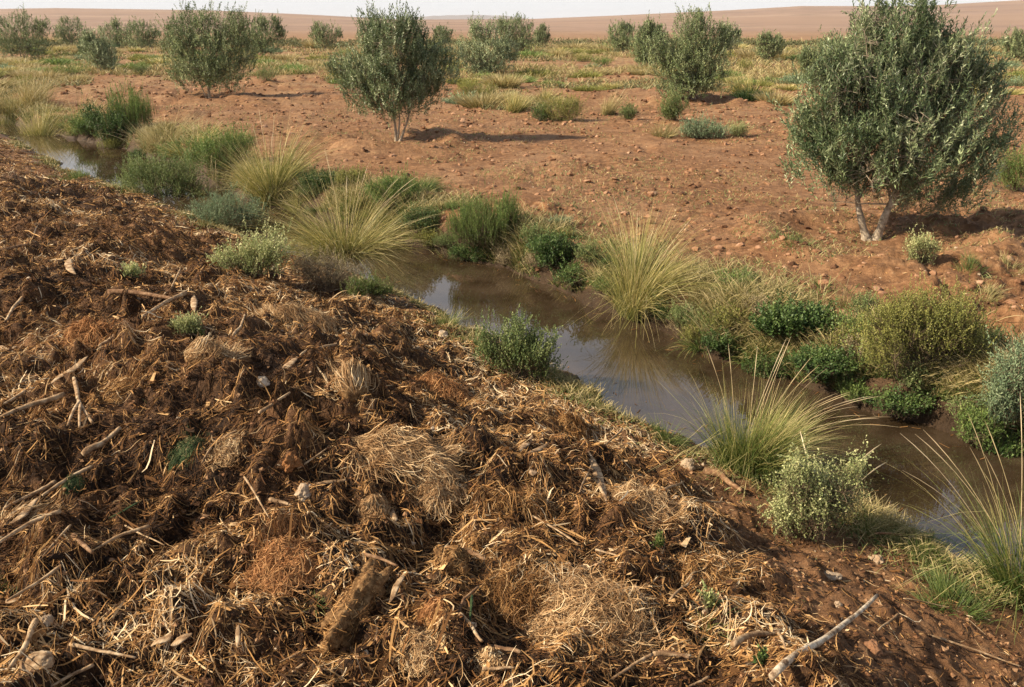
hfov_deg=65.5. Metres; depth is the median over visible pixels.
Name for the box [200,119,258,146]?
grass tuft
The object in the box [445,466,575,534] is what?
clump
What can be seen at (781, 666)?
stick
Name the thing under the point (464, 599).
stick
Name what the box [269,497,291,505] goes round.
stick
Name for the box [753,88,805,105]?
grass tuft
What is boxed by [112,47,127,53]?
grass tuft
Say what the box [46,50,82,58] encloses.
shrub
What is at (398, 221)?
shrub
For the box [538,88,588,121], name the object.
shrub
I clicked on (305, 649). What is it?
stick
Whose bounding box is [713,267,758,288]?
shrub
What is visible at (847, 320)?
shrub
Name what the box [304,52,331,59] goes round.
shrub
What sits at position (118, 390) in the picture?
straw clump
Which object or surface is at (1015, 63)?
shrub
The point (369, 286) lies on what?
shrub
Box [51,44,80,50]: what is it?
grass tuft
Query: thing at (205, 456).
stick
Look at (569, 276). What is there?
shrub
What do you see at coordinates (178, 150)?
grass tuft
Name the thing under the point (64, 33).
olive tree
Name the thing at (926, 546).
grass tuft
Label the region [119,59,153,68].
shrub
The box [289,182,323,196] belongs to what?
shrub
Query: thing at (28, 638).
stick
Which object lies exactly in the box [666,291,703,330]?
shrub
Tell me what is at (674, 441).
grass tuft
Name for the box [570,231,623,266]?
shrub
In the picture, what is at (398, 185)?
shrub
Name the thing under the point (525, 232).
shrub
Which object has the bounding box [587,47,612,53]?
grass tuft
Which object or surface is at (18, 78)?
shrub
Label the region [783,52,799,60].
shrub
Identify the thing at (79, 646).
stick
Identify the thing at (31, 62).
grass tuft
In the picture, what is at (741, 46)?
grass tuft
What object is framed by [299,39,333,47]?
grass tuft
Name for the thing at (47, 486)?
stick
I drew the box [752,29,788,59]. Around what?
olive tree
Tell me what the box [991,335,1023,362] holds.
shrub
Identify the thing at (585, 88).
grass tuft
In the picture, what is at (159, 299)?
stick
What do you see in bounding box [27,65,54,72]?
shrub
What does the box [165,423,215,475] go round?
moss clump
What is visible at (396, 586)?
husk
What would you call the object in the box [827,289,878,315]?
grass tuft
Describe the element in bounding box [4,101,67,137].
grass tuft
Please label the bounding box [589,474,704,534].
straw clump
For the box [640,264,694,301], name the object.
grass tuft
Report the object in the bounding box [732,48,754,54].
grass tuft
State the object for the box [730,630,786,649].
stick
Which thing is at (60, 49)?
grass tuft
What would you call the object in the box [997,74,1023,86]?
shrub
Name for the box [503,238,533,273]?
grass tuft
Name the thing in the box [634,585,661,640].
stick
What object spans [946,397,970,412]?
shrub
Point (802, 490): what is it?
shrub
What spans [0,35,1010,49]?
distant scrub
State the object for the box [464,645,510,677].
straw clump
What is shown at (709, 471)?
stick
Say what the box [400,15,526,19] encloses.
mountain
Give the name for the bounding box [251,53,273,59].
shrub
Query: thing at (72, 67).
grass tuft
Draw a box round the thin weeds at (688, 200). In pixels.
[151,104,1023,299]
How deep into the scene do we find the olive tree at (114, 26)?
74.80 m
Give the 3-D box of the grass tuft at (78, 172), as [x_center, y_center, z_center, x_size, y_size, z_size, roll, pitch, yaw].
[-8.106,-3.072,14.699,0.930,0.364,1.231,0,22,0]
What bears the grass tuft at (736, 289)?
on the ground at (800, 22)
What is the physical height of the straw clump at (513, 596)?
0.209 m
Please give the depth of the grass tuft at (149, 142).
16.75 m
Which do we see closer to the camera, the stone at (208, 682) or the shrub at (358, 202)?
the stone at (208, 682)
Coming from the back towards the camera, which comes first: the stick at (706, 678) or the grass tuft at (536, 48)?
the grass tuft at (536, 48)
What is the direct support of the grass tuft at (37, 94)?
on the ground at (800, 22)
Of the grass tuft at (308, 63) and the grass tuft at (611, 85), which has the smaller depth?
the grass tuft at (611, 85)
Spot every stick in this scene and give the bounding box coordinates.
[0,243,28,251]
[0,392,65,417]
[0,509,61,542]
[3,390,26,404]
[3,480,56,509]
[4,296,23,322]
[6,564,61,600]
[7,618,38,669]
[42,464,94,495]
[42,524,71,556]
[50,663,94,686]
[66,376,93,428]
[69,642,135,658]
[71,533,93,553]
[81,426,121,455]
[96,525,149,548]
[98,336,112,346]
[107,289,176,299]
[124,525,164,545]
[141,291,187,316]
[156,669,171,686]
[158,268,180,300]
[168,676,180,686]
[201,430,236,463]
[232,314,245,335]
[243,476,269,517]
[258,392,290,413]
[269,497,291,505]
[272,662,305,686]
[280,647,307,662]
[297,448,326,468]
[299,343,338,355]
[317,479,345,485]
[364,553,397,566]
[446,545,487,560]
[456,586,478,615]
[458,612,482,642]
[482,666,514,670]
[490,644,521,653]
[532,515,578,544]
[579,460,593,491]
[595,549,619,557]
[605,427,622,444]
[609,653,653,680]
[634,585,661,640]
[653,651,691,656]
[658,650,689,659]
[662,480,684,492]
[669,570,694,599]
[688,676,709,686]
[693,498,725,502]
[703,467,742,491]
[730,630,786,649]
[768,593,878,679]
[874,532,942,544]
[877,612,899,630]
[903,598,950,607]
[928,634,1020,666]
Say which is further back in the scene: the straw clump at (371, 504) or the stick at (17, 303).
the stick at (17, 303)
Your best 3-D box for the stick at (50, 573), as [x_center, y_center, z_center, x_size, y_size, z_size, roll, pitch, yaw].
[-1.665,0.835,2.789,0.017,0.017,0.213,11,24,25]
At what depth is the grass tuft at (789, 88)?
29.11 m
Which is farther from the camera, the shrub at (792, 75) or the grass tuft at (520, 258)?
the shrub at (792, 75)
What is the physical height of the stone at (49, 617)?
0.040 m
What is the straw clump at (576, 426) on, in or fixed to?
on the ground at (800, 22)
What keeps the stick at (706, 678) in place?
on the ground at (800, 22)
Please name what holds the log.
on the ground at (800, 22)
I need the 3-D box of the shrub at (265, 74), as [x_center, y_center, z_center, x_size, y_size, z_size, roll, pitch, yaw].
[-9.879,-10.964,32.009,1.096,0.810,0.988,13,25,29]
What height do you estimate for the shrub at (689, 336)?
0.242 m
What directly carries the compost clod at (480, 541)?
on the ground at (800, 22)
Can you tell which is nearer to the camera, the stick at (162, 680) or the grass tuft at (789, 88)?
the stick at (162, 680)
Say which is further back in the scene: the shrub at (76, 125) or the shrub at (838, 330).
the shrub at (76, 125)
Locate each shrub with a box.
[0,62,14,67]
[0,70,8,78]
[12,74,32,80]
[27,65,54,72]
[29,48,56,54]
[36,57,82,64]
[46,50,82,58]
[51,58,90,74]
[56,120,68,129]
[64,107,94,136]
[77,90,133,141]
[94,135,123,148]
[102,72,156,128]
[111,138,213,199]
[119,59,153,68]
[122,148,145,156]
[128,53,155,60]
[130,60,153,74]
[151,133,191,158]
[178,107,256,172]
[180,181,273,229]
[205,211,297,279]
[249,56,281,65]
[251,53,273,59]
[254,61,281,80]
[266,46,283,51]
[273,60,312,70]
[284,241,367,293]
[285,65,312,73]
[286,166,306,182]
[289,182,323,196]
[296,161,339,191]
[303,205,317,215]
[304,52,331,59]
[325,78,340,83]
[327,160,378,188]
[340,269,393,298]
[349,195,366,208]
[359,160,427,206]
[359,207,372,218]
[389,193,410,214]
[393,213,406,226]
[397,198,442,232]
[409,221,441,248]
[429,228,458,248]
[435,172,521,247]
[441,90,484,104]
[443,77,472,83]
[445,197,458,210]
[447,241,485,262]
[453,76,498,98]
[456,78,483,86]
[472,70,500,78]
[473,303,568,382]
[491,236,515,265]
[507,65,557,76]
[507,72,539,82]
[507,220,532,233]
[513,214,555,241]
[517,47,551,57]
[517,251,544,267]
[521,223,582,269]
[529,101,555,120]
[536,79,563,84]
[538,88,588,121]
[546,212,575,226]
[548,254,591,286]
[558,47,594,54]
[559,224,575,238]
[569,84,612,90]
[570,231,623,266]
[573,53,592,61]
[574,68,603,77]
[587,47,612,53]
[590,54,613,65]
[590,264,616,297]
[596,253,619,269]
[618,97,638,119]
[628,285,662,306]
[643,279,664,299]
[646,293,670,321]
[656,84,690,119]
[663,293,706,328]
[663,319,691,337]
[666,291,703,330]
[676,107,731,138]
[679,320,702,344]
[697,325,745,355]
[699,309,719,330]
[706,300,752,330]
[711,51,736,57]
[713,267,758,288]
[719,70,746,76]
[722,84,782,101]
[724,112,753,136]
[731,76,762,84]
[735,262,760,282]
[736,53,755,71]
[738,346,793,381]
[742,287,771,316]
[747,288,857,343]
[747,429,889,546]
[754,80,773,86]
[758,74,782,81]
[775,75,805,83]
[779,335,867,383]
[781,71,815,80]
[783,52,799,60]
[817,375,835,385]
[819,359,859,385]
[823,324,856,353]
[825,315,879,353]
[829,327,873,361]
[830,302,882,343]
[833,370,877,407]
[838,337,888,375]
[845,284,878,314]
[853,271,999,379]
[863,378,940,418]
[893,350,928,394]
[902,224,943,264]
[919,329,982,356]
[931,383,1023,427]
[946,382,1023,451]
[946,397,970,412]
[962,326,1023,429]
[971,422,1023,459]
[973,316,1023,350]
[981,142,1023,191]
[989,60,1022,69]
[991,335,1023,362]
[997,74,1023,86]
[1004,60,1023,65]
[1004,68,1023,75]
[1004,70,1023,79]
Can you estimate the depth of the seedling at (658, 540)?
3.42 m
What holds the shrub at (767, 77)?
on the ground at (800, 22)
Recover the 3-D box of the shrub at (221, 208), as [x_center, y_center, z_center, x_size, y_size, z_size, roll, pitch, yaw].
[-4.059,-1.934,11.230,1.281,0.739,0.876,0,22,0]
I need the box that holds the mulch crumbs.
[0,173,1023,686]
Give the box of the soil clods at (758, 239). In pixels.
[6,69,1023,391]
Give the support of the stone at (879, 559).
on the ground at (800, 22)
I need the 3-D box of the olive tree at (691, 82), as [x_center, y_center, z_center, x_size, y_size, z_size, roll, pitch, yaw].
[5.492,-8.980,24.502,2.500,2.859,2.339,-14,26,-30]
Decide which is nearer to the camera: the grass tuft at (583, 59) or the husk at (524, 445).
the husk at (524, 445)
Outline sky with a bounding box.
[0,0,1012,18]
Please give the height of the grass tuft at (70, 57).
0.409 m
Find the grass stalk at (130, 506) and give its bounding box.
[110,500,140,517]
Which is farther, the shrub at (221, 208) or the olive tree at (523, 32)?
the olive tree at (523, 32)
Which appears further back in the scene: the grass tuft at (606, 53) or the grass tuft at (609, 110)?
the grass tuft at (606, 53)
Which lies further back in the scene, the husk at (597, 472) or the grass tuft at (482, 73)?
the grass tuft at (482, 73)
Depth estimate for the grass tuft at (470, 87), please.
24.56 m
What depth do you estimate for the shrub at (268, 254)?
7.96 m
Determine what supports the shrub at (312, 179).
on the ground at (800, 22)
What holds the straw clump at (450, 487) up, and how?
on the ground at (800, 22)
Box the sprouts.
[14,101,872,612]
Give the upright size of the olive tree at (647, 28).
2.909 m
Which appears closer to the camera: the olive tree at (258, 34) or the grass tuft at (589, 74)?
the grass tuft at (589, 74)
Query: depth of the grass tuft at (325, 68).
35.99 m
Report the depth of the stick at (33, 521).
3.03 m
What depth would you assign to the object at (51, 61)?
45.51 m
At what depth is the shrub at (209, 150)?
13.80 m
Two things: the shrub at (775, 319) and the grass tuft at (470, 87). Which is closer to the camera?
the shrub at (775, 319)
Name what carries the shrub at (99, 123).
on the ground at (800, 22)
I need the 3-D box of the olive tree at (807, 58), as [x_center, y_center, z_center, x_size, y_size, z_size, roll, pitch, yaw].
[11.047,-9.913,27.750,2.184,2.294,1.856,-17,28,-37]
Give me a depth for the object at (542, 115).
20.01 m
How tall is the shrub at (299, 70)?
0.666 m
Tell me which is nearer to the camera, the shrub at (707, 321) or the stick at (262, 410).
the stick at (262, 410)
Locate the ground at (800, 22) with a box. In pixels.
[0,0,1023,686]
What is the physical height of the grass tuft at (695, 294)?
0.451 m
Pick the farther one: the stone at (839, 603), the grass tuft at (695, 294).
the grass tuft at (695, 294)
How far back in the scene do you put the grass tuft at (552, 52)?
57.74 m
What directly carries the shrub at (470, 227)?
on the ground at (800, 22)
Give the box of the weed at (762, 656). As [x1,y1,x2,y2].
[745,644,768,669]
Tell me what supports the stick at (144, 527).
on the ground at (800, 22)
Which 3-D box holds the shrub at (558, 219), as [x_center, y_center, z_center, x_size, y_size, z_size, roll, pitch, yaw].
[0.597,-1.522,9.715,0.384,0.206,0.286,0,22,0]
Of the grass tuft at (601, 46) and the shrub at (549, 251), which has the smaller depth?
the shrub at (549, 251)
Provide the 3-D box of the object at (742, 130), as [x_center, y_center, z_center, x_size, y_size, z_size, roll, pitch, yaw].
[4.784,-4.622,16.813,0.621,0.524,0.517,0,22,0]
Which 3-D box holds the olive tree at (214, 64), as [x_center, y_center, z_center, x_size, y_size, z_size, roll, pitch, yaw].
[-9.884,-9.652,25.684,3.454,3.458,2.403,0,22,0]
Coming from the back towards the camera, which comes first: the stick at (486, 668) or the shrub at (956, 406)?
the shrub at (956, 406)
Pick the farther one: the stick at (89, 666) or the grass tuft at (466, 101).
the grass tuft at (466, 101)
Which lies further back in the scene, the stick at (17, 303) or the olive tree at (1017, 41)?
the olive tree at (1017, 41)
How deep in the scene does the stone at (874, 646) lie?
3.12 m
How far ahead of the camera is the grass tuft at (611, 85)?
28.93 m
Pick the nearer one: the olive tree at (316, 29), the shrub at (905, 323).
the shrub at (905, 323)
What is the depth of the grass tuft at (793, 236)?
8.62 m
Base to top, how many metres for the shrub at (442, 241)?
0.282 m
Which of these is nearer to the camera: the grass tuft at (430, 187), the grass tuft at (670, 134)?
the grass tuft at (430, 187)
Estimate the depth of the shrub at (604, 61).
43.63 m
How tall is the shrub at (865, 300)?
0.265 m
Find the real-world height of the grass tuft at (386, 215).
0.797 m
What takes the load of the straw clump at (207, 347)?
on the ground at (800, 22)
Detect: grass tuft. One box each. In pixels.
[0,56,23,64]
[0,59,45,65]
[0,60,101,113]
[0,65,24,71]
[0,68,45,77]
[0,76,28,87]
[0,85,63,125]
[0,553,23,595]
[1,56,31,61]
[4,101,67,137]
[15,68,73,78]
[16,61,39,67]
[31,35,68,44]
[41,45,71,51]
[45,168,95,180]
[46,65,90,71]
[49,73,96,80]
[50,89,108,137]
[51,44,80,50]
[54,54,75,59]
[101,108,211,161]
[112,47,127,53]
[126,47,146,51]
[136,57,176,64]
[146,116,234,160]
[175,153,232,201]
[190,112,354,210]
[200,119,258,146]
[207,149,456,278]
[267,53,305,60]
[269,176,320,216]
[296,59,331,65]
[298,587,328,627]
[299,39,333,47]
[318,64,365,75]
[332,45,363,51]
[335,49,363,57]
[360,194,419,238]
[408,172,451,192]
[421,246,466,259]
[430,304,471,329]
[449,91,515,107]
[468,84,500,93]
[478,72,528,88]
[479,77,516,87]
[481,72,524,80]
[484,87,524,100]
[489,88,538,114]
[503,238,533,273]
[522,45,549,51]
[529,81,562,100]
[530,48,566,53]
[534,97,573,106]
[539,48,573,56]
[541,98,568,103]
[551,41,596,48]
[551,189,738,344]
[576,68,619,74]
[579,42,625,52]
[582,76,607,82]
[598,82,620,88]
[599,83,636,114]
[600,51,621,54]
[626,68,649,74]
[627,61,665,70]
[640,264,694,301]
[644,412,700,447]
[645,337,900,516]
[646,68,696,76]
[646,118,680,138]
[662,299,724,362]
[674,276,718,315]
[686,597,740,653]
[719,68,780,94]
[723,281,773,298]
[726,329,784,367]
[731,43,749,48]
[731,46,765,58]
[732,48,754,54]
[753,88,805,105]
[763,48,800,59]
[763,228,823,252]
[772,83,802,90]
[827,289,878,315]
[848,512,904,545]
[856,398,1023,645]
[890,526,995,568]
[894,550,1005,625]
[953,246,990,275]
[959,278,1015,307]
[974,45,1005,53]
[975,87,1023,94]
[992,248,1023,277]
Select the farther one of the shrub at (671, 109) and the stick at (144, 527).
the shrub at (671, 109)
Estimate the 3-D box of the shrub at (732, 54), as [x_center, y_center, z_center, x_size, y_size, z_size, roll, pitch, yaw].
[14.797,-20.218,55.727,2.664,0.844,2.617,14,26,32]
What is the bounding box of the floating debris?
[9,135,1011,555]
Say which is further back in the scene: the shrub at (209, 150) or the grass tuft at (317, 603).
the shrub at (209, 150)
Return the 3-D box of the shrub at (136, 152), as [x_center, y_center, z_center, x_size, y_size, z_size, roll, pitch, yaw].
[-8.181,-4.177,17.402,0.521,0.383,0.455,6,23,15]
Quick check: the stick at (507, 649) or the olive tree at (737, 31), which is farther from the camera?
the olive tree at (737, 31)
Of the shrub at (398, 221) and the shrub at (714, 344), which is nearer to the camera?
the shrub at (714, 344)
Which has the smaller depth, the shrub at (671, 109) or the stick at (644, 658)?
the stick at (644, 658)
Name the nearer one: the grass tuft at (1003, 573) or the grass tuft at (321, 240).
the grass tuft at (1003, 573)
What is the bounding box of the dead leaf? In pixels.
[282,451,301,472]
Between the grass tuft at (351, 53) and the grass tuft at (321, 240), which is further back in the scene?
the grass tuft at (351, 53)
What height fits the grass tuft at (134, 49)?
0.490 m
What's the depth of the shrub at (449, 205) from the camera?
10.35 m
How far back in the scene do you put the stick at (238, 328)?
5.15 m
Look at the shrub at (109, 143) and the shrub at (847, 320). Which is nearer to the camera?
the shrub at (847, 320)
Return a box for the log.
[317,557,391,656]
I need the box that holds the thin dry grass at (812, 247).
[155,103,1023,308]
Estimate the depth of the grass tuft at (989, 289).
7.06 m
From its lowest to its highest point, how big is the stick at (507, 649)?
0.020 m
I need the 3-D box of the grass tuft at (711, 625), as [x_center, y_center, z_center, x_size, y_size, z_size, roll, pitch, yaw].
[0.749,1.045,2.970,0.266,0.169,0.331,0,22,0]
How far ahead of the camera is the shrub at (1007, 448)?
5.40 m
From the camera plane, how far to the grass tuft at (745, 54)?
53.08 m
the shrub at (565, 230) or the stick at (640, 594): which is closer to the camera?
the stick at (640, 594)
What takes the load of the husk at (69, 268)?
on the ground at (800, 22)
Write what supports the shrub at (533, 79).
on the ground at (800, 22)
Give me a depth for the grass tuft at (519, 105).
21.37 m
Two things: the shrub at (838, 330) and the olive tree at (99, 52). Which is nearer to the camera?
the shrub at (838, 330)
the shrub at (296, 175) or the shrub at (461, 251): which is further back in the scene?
the shrub at (296, 175)
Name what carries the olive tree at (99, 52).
on the ground at (800, 22)
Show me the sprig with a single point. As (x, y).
(131, 270)
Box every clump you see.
[0,490,75,526]
[52,314,122,353]
[60,473,88,494]
[61,361,169,407]
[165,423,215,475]
[180,332,252,363]
[196,427,260,471]
[222,294,341,334]
[233,509,331,598]
[313,352,391,402]
[339,420,473,486]
[349,480,397,522]
[380,611,467,683]
[396,371,483,402]
[400,457,484,522]
[411,595,458,628]
[440,548,565,638]
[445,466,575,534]
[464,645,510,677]
[498,547,675,673]
[547,408,599,440]
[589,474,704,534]
[644,535,758,595]
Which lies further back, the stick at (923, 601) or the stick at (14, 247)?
the stick at (14, 247)
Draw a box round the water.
[0,123,1023,580]
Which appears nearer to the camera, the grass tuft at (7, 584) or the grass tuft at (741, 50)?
the grass tuft at (7, 584)
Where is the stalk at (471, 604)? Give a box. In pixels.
[469,594,472,621]
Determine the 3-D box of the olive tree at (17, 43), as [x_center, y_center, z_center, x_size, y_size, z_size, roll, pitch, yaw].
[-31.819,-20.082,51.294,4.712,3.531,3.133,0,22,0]
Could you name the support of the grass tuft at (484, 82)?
on the ground at (800, 22)
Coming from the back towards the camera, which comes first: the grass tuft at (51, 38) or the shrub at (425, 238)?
the grass tuft at (51, 38)
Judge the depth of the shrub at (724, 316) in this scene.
6.90 m
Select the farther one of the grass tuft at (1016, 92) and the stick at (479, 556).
the grass tuft at (1016, 92)
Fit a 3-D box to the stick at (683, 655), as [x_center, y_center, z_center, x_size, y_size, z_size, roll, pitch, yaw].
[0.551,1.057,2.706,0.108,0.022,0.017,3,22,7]
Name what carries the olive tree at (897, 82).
on the ground at (800, 22)
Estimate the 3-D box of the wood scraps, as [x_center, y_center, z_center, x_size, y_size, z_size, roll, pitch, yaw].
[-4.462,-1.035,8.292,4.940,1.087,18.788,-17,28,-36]
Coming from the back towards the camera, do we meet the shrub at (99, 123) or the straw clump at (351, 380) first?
the shrub at (99, 123)
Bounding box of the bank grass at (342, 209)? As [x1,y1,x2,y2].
[0,95,1023,613]
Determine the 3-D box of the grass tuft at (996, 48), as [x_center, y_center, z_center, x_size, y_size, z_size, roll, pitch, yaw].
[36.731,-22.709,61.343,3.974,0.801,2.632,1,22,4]
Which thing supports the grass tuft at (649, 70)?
on the ground at (800, 22)
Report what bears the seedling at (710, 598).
on the ground at (800, 22)
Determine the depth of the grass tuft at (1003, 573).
3.91 m
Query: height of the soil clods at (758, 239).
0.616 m
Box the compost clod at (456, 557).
[431,543,470,577]
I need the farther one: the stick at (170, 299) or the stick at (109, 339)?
the stick at (170, 299)
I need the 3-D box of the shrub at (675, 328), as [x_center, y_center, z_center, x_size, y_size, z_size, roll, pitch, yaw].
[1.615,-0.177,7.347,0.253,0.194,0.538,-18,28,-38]
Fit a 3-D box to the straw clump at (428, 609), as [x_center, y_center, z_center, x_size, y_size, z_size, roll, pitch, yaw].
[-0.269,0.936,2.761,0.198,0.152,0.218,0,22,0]
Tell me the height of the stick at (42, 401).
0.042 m
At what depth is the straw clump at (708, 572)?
3.34 m
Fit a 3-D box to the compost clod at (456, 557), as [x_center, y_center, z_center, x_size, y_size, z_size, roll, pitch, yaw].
[-0.234,0.842,3.065,0.155,0.139,0.166,0,22,0]
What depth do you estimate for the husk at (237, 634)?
2.62 m
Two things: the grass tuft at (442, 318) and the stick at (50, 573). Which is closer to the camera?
the stick at (50, 573)
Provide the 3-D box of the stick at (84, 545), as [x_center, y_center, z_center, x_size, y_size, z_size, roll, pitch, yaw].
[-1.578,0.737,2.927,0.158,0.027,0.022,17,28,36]
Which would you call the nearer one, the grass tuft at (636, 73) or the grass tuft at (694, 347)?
the grass tuft at (694, 347)
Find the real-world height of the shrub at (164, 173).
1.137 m
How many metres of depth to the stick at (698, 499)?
4.24 m
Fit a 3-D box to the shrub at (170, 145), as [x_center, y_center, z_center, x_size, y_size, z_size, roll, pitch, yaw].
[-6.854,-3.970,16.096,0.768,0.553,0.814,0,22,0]
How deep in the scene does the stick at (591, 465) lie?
3.77 m
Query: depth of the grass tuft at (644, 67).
38.39 m
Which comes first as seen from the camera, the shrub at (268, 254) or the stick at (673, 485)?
the stick at (673, 485)
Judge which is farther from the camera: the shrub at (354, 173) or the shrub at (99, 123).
the shrub at (99, 123)
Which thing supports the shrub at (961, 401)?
on the ground at (800, 22)
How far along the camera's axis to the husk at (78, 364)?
4.52 m
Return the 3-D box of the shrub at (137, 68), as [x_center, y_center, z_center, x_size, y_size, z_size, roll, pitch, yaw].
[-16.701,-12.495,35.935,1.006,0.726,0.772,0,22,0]
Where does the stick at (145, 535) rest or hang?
on the ground at (800, 22)
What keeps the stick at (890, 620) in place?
on the ground at (800, 22)
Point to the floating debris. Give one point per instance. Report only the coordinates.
(693, 363)
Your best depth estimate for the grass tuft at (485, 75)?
32.95 m
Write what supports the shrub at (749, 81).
on the ground at (800, 22)
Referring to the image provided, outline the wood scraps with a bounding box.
[0,173,976,686]
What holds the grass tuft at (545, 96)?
on the ground at (800, 22)
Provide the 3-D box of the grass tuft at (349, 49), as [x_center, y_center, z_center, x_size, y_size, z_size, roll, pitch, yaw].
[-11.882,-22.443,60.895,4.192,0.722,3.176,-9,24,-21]
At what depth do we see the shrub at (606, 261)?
8.26 m
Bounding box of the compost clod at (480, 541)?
[462,529,491,553]
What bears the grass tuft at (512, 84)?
on the ground at (800, 22)
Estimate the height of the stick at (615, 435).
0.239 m
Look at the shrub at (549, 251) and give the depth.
8.72 m
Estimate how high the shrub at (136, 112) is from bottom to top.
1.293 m
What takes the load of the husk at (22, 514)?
on the ground at (800, 22)
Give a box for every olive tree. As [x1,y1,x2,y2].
[0,3,54,58]
[52,15,86,45]
[75,25,125,71]
[95,15,134,45]
[118,16,161,48]
[153,0,262,97]
[242,9,287,56]
[308,19,342,49]
[323,0,468,140]
[432,22,455,45]
[454,11,521,74]
[492,11,538,52]
[533,22,550,44]
[602,18,636,53]
[627,9,670,69]
[641,2,737,99]
[716,21,743,50]
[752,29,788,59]
[765,0,1023,241]
[793,24,856,88]
[997,26,1023,61]
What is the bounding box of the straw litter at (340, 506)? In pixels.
[0,138,1021,686]
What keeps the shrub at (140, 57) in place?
on the ground at (800, 22)
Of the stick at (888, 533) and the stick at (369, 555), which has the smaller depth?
the stick at (369, 555)
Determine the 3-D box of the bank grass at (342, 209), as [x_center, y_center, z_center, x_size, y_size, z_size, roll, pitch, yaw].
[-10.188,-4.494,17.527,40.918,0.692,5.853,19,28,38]
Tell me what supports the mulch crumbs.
on the ground at (800, 22)
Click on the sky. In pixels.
(533, 9)
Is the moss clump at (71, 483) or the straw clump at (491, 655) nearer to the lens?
the straw clump at (491, 655)
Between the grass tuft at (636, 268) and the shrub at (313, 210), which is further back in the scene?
the shrub at (313, 210)
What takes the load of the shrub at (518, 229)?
on the ground at (800, 22)
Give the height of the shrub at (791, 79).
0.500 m
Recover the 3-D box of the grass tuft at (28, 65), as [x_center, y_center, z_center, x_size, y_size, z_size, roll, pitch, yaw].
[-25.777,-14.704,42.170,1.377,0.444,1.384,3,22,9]
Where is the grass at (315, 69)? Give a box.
[0,36,1023,109]
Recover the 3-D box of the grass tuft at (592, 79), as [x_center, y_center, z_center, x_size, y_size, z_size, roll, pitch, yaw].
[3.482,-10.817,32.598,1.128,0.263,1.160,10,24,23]
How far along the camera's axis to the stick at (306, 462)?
3.56 m
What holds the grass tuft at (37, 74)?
on the ground at (800, 22)
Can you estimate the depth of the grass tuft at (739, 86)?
27.03 m
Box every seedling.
[648,529,666,553]
[697,579,722,614]
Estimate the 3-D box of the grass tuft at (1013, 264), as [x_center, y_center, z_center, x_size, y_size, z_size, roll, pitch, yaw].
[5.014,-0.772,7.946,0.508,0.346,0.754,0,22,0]
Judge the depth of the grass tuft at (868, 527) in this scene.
4.39 m
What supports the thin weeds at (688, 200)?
on the ground at (800, 22)
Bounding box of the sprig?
[116,261,146,279]
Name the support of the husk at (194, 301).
on the ground at (800, 22)
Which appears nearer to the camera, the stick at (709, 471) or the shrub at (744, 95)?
the stick at (709, 471)
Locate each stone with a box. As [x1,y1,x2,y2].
[19,650,54,671]
[40,614,53,627]
[194,676,213,686]
[256,376,269,387]
[293,483,310,501]
[438,330,447,337]
[680,458,695,470]
[823,571,842,580]
[834,601,842,607]
[864,639,882,657]
[871,555,883,564]
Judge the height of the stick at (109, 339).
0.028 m
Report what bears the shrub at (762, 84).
on the ground at (800, 22)
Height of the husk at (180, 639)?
0.013 m
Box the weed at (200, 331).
[190,325,204,338]
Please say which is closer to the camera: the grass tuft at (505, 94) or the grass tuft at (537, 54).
the grass tuft at (505, 94)
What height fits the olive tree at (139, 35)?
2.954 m
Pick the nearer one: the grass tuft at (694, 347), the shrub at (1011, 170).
the grass tuft at (694, 347)
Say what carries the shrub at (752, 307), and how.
on the ground at (800, 22)
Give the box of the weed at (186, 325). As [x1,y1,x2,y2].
[167,306,209,337]
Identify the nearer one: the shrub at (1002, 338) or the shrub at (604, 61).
the shrub at (1002, 338)
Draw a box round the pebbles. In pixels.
[3,91,1021,685]
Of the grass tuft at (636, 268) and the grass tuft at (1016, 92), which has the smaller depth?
the grass tuft at (636, 268)
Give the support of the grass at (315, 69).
on the ground at (800, 22)
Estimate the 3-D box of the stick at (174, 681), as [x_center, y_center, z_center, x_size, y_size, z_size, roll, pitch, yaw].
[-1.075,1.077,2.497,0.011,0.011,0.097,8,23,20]
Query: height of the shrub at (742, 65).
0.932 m
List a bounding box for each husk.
[9,496,39,525]
[51,356,87,383]
[64,257,75,273]
[151,633,171,645]
[171,633,191,645]
[190,295,197,310]
[235,624,239,647]
[283,356,297,367]
[389,574,404,602]
[390,509,397,523]
[519,434,532,451]
[528,442,548,452]
[588,451,606,503]
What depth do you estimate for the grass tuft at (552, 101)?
22.99 m
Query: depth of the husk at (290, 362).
4.62 m
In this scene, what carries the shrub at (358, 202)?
on the ground at (800, 22)
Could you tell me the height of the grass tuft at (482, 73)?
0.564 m
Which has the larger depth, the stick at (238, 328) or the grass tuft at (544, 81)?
the grass tuft at (544, 81)
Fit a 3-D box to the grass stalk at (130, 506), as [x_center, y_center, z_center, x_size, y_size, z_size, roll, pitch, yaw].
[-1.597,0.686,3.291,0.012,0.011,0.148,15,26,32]
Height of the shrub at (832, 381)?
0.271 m

